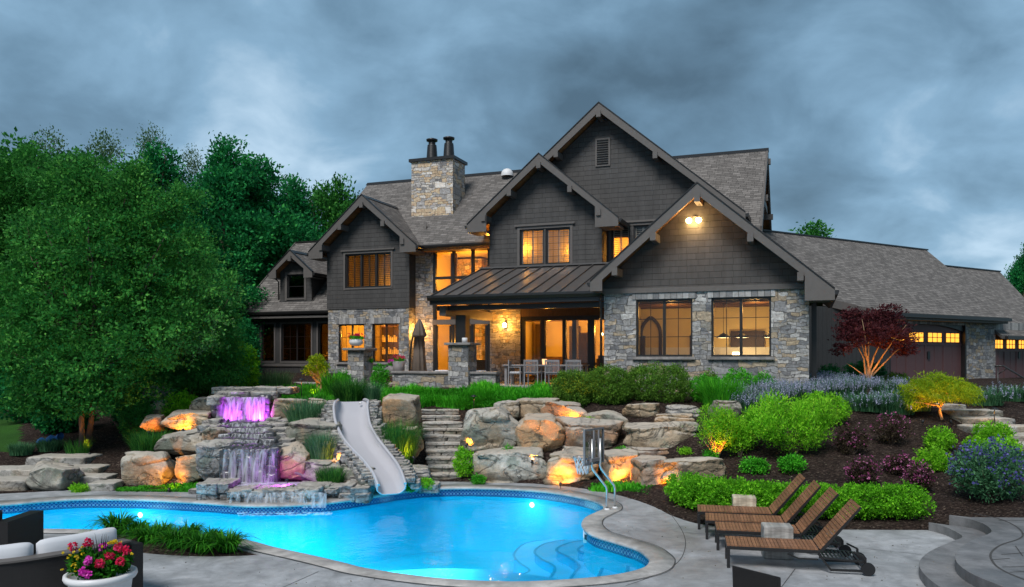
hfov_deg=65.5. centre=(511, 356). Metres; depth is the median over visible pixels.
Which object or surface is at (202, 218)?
woodland tree
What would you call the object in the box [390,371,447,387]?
garden wall
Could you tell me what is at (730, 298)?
window
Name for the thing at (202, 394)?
undergrowth
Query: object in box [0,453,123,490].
stone steps
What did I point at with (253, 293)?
woodland tree
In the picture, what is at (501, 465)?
boulder
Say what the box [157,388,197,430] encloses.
shrub
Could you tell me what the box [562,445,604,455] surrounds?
boulder
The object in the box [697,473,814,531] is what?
sun lounger
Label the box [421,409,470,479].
stone stairs
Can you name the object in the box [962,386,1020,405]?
catmint
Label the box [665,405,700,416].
boulder
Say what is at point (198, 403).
boulder
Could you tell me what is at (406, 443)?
ornamental grass
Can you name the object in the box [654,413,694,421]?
boulder
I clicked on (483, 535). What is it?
swimming pool
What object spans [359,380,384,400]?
ornamental grass
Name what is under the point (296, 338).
window
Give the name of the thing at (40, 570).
wicker sofa
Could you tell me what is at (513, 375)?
dining table
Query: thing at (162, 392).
boulder
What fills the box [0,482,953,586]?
pool deck
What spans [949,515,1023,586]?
curved step
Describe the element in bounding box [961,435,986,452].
perennial
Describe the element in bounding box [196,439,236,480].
boulder
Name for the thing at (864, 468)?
weigela
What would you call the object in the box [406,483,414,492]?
fern
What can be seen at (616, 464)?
boulder
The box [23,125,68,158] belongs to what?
woodland tree
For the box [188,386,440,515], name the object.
rock waterfall
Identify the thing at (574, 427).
boulder
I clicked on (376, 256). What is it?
window
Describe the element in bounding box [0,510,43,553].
wicker armchair
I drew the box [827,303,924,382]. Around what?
japanese maple
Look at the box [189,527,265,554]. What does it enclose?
daylily
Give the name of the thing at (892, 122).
sky
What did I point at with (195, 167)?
woodland tree
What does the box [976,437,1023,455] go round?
perennial
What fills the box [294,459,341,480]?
boulder
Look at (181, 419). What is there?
boulder
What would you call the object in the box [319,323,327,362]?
window
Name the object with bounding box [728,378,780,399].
lavender
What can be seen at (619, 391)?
boxwood
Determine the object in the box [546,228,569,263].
window
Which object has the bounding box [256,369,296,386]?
ornamental grass
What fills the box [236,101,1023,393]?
house
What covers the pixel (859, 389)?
lavender
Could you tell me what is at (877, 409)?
catmint
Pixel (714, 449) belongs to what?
twiggy shrub
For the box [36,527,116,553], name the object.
back cushion
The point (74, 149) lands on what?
woodland tree
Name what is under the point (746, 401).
lavender
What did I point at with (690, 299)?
window
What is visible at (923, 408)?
catmint
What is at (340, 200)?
woodland tree
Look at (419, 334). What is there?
patio umbrella
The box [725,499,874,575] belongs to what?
sun lounger
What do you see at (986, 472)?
baptisia
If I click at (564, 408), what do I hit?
boulder
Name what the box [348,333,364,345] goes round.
flower bowl
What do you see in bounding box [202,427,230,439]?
boulder
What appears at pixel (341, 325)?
window
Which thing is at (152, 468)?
boulder
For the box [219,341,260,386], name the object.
shrub
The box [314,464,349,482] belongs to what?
ornamental grass
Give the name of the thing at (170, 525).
daylily
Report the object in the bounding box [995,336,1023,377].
garage door
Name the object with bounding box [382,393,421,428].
boulder
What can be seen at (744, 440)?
willow shrub
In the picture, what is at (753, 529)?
sun lounger
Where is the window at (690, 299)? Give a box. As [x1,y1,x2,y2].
[637,298,691,356]
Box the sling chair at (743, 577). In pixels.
[732,565,780,586]
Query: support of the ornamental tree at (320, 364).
on the ground at (104, 429)
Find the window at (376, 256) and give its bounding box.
[345,252,390,289]
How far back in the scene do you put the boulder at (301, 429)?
19.61 m
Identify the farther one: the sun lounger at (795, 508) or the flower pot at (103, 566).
the sun lounger at (795, 508)
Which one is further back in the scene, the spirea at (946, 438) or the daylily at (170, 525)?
the spirea at (946, 438)
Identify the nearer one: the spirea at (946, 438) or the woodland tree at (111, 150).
the spirea at (946, 438)
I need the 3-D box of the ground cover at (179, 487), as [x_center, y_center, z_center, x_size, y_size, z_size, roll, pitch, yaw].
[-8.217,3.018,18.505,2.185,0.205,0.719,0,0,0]
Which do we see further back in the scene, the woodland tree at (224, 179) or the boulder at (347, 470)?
the woodland tree at (224, 179)
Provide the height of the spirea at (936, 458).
0.706 m
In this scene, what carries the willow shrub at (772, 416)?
on the ground at (104, 429)
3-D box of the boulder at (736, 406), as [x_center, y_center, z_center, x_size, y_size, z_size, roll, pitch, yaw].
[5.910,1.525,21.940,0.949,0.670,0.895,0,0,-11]
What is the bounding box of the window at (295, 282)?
[285,274,304,299]
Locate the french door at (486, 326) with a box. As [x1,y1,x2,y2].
[436,325,487,370]
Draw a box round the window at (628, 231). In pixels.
[612,226,629,258]
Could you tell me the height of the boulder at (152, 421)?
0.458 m
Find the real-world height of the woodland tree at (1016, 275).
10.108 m
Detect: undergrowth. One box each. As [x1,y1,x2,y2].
[0,365,43,423]
[27,402,99,435]
[96,341,173,404]
[106,388,171,424]
[174,377,225,405]
[232,316,265,368]
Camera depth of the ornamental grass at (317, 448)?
18.84 m
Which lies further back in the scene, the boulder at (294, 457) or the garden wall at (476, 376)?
the garden wall at (476, 376)
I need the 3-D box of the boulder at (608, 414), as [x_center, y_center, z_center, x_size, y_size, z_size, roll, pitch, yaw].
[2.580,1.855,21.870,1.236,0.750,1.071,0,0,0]
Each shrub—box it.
[115,398,154,440]
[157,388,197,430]
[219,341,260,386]
[337,368,353,381]
[370,363,390,387]
[688,371,722,402]
[692,402,742,457]
[701,368,717,380]
[704,427,731,457]
[716,405,761,455]
[721,366,755,386]
[740,387,841,455]
[753,370,775,388]
[796,389,852,424]
[818,363,841,375]
[841,360,888,380]
[885,372,909,383]
[970,419,1016,440]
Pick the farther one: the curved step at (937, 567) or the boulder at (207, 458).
the boulder at (207, 458)
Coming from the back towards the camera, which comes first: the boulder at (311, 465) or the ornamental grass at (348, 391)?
the ornamental grass at (348, 391)
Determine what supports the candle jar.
on the stone pier at (462, 360)
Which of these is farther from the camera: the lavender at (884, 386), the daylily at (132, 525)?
the lavender at (884, 386)
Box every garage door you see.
[891,324,961,378]
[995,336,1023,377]
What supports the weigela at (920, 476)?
on the ground at (104, 429)
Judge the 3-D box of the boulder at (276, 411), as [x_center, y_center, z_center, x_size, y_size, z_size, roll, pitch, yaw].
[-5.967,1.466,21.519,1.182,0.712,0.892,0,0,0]
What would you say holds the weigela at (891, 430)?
on the ground at (104, 429)
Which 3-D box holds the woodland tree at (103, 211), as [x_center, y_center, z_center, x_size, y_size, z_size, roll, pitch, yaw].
[-17.161,-3.116,33.877,7.360,10.073,6.111,0,0,-16]
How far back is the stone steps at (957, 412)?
21.06 m
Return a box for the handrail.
[995,365,1023,405]
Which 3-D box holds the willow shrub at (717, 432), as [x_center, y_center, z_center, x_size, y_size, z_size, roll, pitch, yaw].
[4.901,1.825,18.986,1.187,1.502,1.128,0,0,0]
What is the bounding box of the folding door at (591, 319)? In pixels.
[521,315,603,381]
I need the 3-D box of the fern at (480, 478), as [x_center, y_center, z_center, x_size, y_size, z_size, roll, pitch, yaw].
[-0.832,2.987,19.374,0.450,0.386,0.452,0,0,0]
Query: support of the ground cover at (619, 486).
on the ground at (104, 429)
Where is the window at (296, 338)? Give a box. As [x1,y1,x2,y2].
[281,324,310,362]
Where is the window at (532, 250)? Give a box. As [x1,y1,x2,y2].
[520,229,543,264]
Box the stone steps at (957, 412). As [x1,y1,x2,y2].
[934,403,1023,449]
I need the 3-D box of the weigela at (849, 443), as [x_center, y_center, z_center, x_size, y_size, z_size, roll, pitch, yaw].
[7.978,1.937,18.680,0.899,0.873,0.789,0,0,0]
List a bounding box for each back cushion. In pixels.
[0,542,33,558]
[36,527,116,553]
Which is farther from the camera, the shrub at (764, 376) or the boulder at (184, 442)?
the shrub at (764, 376)
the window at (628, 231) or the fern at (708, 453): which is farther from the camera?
the window at (628, 231)
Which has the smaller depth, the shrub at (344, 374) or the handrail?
the handrail
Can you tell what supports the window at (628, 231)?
in the house
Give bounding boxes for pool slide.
[318,398,421,494]
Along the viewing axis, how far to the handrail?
23.03 m
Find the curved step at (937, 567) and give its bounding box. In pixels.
[919,522,986,586]
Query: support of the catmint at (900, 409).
on the ground at (104, 429)
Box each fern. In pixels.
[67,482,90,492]
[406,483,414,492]
[421,477,434,489]
[469,471,486,484]
[502,443,513,449]
[677,446,692,454]
[702,447,719,456]
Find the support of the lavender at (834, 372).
on the ground at (104, 429)
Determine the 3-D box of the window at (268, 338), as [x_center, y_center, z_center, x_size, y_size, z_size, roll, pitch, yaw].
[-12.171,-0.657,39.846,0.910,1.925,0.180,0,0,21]
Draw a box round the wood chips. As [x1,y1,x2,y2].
[12,402,1023,520]
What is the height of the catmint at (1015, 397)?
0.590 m
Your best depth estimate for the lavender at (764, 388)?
22.77 m
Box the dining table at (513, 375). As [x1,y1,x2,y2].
[502,364,589,384]
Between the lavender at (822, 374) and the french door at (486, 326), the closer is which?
the lavender at (822, 374)
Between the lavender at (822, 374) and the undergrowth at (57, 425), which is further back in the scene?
the lavender at (822, 374)
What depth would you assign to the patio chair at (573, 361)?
27.71 m
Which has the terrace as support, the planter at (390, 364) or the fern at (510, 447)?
the planter at (390, 364)
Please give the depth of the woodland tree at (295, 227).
45.30 m
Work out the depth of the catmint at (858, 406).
21.87 m
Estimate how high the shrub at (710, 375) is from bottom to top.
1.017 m
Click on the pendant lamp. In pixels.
(723, 334)
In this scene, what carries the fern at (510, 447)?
on the ground at (104, 429)
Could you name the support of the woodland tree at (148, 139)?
on the ground at (104, 429)
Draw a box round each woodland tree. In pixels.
[0,126,64,213]
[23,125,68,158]
[25,140,114,218]
[42,167,162,397]
[76,128,133,170]
[107,217,240,366]
[110,120,193,179]
[110,136,222,247]
[161,181,227,278]
[175,143,205,193]
[186,130,289,291]
[204,150,320,257]
[205,247,274,357]
[233,247,283,279]
[272,172,326,240]
[305,179,337,239]
[311,171,362,229]
[788,217,857,240]
[1004,242,1023,296]
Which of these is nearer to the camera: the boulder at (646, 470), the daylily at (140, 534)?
the daylily at (140, 534)
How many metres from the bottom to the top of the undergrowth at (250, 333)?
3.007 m
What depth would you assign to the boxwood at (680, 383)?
22.99 m
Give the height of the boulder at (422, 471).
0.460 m
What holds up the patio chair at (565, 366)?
on the terrace
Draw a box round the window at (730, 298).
[712,296,770,356]
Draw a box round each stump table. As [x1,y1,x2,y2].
[732,494,755,521]
[761,522,793,559]
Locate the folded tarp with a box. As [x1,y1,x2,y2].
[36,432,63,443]
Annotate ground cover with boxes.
[114,481,197,491]
[259,381,334,400]
[379,379,552,409]
[588,479,651,493]
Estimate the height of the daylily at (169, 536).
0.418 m
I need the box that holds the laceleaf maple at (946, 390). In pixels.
[893,370,984,419]
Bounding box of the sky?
[0,0,1023,280]
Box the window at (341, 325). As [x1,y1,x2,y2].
[340,324,363,361]
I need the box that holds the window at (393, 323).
[373,323,398,361]
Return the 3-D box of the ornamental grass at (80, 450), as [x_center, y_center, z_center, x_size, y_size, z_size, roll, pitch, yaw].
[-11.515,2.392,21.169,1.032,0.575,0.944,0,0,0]
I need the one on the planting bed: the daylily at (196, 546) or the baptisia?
the daylily at (196, 546)
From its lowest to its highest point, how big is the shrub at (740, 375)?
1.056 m
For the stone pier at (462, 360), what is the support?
on the ground at (104, 429)
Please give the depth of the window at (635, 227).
32.36 m
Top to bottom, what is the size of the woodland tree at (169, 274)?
7.963 m
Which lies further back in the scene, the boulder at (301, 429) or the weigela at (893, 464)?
the boulder at (301, 429)
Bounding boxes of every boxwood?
[549,369,591,407]
[586,363,634,404]
[626,361,691,402]
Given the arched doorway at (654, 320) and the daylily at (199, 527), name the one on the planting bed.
the daylily at (199, 527)
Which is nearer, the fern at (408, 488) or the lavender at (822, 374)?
the fern at (408, 488)
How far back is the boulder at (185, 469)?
18.74 m
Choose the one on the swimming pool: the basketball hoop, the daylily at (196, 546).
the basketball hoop
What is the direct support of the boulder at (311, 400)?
on the ground at (104, 429)
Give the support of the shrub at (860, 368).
on the ground at (104, 429)
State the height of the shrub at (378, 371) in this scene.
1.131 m
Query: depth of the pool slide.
19.07 m
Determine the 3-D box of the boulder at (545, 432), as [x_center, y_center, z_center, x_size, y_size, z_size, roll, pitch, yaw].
[0.666,2.103,21.027,1.427,1.169,1.204,0,0,0]
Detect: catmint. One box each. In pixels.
[836,389,893,411]
[850,390,904,412]
[863,388,915,398]
[866,394,930,414]
[885,390,935,411]
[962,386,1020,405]
[979,381,1023,401]
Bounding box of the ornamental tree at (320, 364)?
[300,353,332,390]
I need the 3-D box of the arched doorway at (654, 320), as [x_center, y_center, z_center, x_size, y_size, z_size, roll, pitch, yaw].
[5.324,-0.254,30.572,0.881,2.608,0.140,0,0,21]
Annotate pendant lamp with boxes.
[716,302,730,337]
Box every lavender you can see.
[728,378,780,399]
[729,387,784,411]
[740,381,798,404]
[748,376,794,392]
[754,380,816,402]
[775,378,836,401]
[787,376,844,398]
[809,370,842,381]
[810,375,864,397]
[817,370,853,377]
[818,374,879,395]
[820,372,880,388]
[862,375,910,394]
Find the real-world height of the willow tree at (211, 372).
5.967 m
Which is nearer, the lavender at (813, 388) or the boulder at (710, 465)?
the boulder at (710, 465)
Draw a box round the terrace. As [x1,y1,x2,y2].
[296,382,599,387]
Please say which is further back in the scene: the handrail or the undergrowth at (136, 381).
the undergrowth at (136, 381)
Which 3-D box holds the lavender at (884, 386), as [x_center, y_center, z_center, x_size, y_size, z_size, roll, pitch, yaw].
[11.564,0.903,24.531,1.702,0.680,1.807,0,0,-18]
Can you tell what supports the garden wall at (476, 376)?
on the ground at (104, 429)
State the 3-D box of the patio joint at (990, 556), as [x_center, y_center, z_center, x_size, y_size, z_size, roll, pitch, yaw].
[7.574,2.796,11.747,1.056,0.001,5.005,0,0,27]
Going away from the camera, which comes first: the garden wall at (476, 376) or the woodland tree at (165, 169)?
the garden wall at (476, 376)
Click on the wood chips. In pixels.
(737, 459)
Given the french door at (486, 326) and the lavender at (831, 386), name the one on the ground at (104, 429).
the lavender at (831, 386)
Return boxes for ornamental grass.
[2,441,35,455]
[35,436,65,451]
[63,436,93,453]
[121,428,173,451]
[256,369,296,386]
[278,396,329,422]
[300,430,344,459]
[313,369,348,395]
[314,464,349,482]
[324,375,372,401]
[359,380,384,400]
[371,415,427,464]
[694,373,753,409]
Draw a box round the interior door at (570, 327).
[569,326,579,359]
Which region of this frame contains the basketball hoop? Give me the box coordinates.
[573,427,617,509]
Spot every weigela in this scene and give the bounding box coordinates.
[831,422,871,454]
[843,454,882,484]
[869,411,914,444]
[877,450,914,476]
[899,459,936,492]
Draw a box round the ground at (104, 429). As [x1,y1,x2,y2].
[0,363,1023,529]
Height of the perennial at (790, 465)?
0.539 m
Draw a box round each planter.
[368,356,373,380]
[387,359,393,375]
[393,354,405,370]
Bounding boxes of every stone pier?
[342,348,376,385]
[444,342,480,387]
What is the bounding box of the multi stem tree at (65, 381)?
[0,146,251,449]
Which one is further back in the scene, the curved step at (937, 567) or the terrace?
the terrace
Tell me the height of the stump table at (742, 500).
0.500 m
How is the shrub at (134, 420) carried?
on the ground at (104, 429)
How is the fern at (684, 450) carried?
on the ground at (104, 429)
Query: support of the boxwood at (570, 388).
on the ground at (104, 429)
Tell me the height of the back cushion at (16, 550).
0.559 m
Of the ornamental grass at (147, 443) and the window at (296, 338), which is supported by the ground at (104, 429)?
the ornamental grass at (147, 443)
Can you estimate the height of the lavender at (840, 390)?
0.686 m
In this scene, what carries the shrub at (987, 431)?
on the ground at (104, 429)
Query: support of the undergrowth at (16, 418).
on the ground at (104, 429)
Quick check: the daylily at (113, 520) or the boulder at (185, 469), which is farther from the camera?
the boulder at (185, 469)
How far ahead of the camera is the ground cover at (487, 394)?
24.10 m
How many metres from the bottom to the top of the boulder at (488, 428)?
1.241 m
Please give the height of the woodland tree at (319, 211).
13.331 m
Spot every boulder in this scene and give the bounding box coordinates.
[26,460,84,490]
[121,451,175,485]
[139,414,169,431]
[142,385,173,402]
[151,400,168,416]
[154,428,202,455]
[159,409,211,430]
[175,454,202,484]
[189,397,210,410]
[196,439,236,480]
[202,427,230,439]
[271,398,308,417]
[279,441,309,479]
[285,417,341,444]
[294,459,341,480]
[308,398,326,409]
[341,467,375,490]
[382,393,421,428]
[403,426,423,457]
[413,464,431,479]
[460,406,519,451]
[470,446,546,482]
[493,400,519,419]
[515,413,564,451]
[517,398,559,419]
[540,400,587,416]
[543,447,598,485]
[555,416,623,448]
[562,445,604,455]
[588,410,628,429]
[601,449,638,481]
[620,447,668,455]
[622,403,659,417]
[623,421,698,447]
[630,455,666,485]
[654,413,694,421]
[661,457,725,483]
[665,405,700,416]
[708,400,741,416]
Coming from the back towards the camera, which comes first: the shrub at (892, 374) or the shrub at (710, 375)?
the shrub at (892, 374)
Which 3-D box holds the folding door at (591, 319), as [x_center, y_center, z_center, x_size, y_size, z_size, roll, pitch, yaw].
[2.621,-0.267,32.239,4.730,2.775,0.170,0,0,20]
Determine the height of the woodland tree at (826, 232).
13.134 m
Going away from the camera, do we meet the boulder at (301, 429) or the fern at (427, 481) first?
the fern at (427, 481)
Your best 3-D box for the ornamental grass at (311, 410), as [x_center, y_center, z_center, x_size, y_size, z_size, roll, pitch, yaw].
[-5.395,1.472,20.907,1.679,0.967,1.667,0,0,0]
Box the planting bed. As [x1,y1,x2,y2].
[117,536,254,555]
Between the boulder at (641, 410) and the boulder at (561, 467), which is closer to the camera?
the boulder at (561, 467)
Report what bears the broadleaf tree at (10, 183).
on the ground at (104, 429)
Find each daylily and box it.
[78,505,149,536]
[116,517,158,537]
[121,519,173,545]
[134,519,178,536]
[142,523,205,551]
[170,519,212,535]
[171,527,226,554]
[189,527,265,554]
[202,525,226,542]
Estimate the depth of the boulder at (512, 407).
21.90 m
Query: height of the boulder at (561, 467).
0.836 m
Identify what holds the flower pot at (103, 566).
on the pool deck
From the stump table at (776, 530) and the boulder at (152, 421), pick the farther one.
the boulder at (152, 421)
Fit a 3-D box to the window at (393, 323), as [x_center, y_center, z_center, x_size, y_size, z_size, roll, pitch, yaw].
[-5.766,-0.630,36.674,1.390,1.780,0.094,0,0,21]
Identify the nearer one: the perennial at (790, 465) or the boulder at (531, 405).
the perennial at (790, 465)
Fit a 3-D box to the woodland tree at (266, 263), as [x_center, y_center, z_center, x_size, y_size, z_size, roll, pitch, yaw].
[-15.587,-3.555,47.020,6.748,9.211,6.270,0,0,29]
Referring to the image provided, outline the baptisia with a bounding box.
[945,434,1023,502]
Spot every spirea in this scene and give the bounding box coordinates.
[912,444,954,472]
[921,424,957,451]
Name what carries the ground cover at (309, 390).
on the ground at (104, 429)
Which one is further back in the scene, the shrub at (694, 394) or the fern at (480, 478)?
the shrub at (694, 394)
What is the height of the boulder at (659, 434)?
0.950 m
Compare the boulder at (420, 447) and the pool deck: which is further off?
the boulder at (420, 447)
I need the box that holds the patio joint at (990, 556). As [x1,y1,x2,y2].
[973,513,1023,579]
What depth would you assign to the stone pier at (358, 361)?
29.62 m
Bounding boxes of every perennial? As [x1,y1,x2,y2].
[738,455,770,475]
[776,452,807,474]
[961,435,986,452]
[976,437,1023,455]
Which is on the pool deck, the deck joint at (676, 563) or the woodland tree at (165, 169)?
the deck joint at (676, 563)
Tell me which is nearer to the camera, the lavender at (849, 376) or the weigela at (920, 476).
the weigela at (920, 476)
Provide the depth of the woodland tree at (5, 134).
39.79 m
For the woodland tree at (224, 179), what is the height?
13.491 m
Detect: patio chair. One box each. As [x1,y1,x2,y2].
[508,360,522,384]
[524,360,541,385]
[535,359,551,383]
[545,360,562,384]
[560,360,576,383]
[566,360,583,370]
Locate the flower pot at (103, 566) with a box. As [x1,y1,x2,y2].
[60,533,137,586]
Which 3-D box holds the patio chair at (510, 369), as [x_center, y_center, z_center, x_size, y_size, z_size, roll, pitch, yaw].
[0.137,0.575,29.306,0.480,0.930,0.550,0,0,10]
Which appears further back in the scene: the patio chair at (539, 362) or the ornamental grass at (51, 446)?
the patio chair at (539, 362)
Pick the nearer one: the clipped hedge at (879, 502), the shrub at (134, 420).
the clipped hedge at (879, 502)
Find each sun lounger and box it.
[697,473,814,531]
[705,480,823,539]
[715,487,851,556]
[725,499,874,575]
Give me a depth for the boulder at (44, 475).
18.39 m
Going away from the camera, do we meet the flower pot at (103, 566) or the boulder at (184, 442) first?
the flower pot at (103, 566)
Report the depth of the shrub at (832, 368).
30.54 m
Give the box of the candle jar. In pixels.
[462,338,467,342]
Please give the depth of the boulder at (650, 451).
19.87 m
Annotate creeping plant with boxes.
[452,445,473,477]
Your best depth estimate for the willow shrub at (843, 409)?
20.92 m
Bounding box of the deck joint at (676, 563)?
[284,509,913,586]
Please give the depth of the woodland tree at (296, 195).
49.60 m
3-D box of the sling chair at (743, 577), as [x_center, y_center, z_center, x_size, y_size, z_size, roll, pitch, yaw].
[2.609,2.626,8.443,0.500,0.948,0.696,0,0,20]
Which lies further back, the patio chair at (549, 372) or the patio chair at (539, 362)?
the patio chair at (539, 362)
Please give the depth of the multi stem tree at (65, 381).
21.26 m
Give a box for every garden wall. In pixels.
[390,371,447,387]
[469,371,501,386]
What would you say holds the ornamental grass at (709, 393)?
on the ground at (104, 429)
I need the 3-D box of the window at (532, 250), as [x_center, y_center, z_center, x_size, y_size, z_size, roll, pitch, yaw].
[0.854,-4.515,32.903,1.040,1.470,0.114,0,0,20]
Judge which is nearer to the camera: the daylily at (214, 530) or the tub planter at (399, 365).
the daylily at (214, 530)
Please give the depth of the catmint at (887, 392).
22.73 m
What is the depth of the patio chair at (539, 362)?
30.58 m
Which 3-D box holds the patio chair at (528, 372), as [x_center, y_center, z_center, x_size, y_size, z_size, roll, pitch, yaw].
[0.750,0.575,28.481,0.550,0.930,0.480,0,0,20]
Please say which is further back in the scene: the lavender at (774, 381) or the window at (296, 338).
the window at (296, 338)
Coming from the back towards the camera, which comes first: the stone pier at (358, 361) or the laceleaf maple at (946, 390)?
the stone pier at (358, 361)
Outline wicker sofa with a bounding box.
[0,537,142,586]
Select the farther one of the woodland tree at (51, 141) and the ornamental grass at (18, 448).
the woodland tree at (51, 141)
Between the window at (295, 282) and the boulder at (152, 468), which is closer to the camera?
the boulder at (152, 468)
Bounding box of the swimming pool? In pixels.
[0,484,675,586]
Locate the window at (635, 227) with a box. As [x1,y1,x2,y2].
[634,225,648,238]
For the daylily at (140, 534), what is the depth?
13.01 m
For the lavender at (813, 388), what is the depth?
23.29 m
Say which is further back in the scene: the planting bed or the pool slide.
the pool slide
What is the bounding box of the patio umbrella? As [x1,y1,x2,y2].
[409,319,426,370]
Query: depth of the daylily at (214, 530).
13.17 m
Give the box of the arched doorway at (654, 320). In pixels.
[640,316,661,354]
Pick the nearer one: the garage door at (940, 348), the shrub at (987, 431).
the shrub at (987, 431)
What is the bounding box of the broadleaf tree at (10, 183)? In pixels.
[0,135,116,416]
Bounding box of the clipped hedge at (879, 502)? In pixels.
[663,470,936,520]
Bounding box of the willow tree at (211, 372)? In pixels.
[136,230,253,400]
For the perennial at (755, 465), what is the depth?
17.69 m
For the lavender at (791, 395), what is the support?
on the ground at (104, 429)
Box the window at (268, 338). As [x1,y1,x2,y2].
[261,324,274,362]

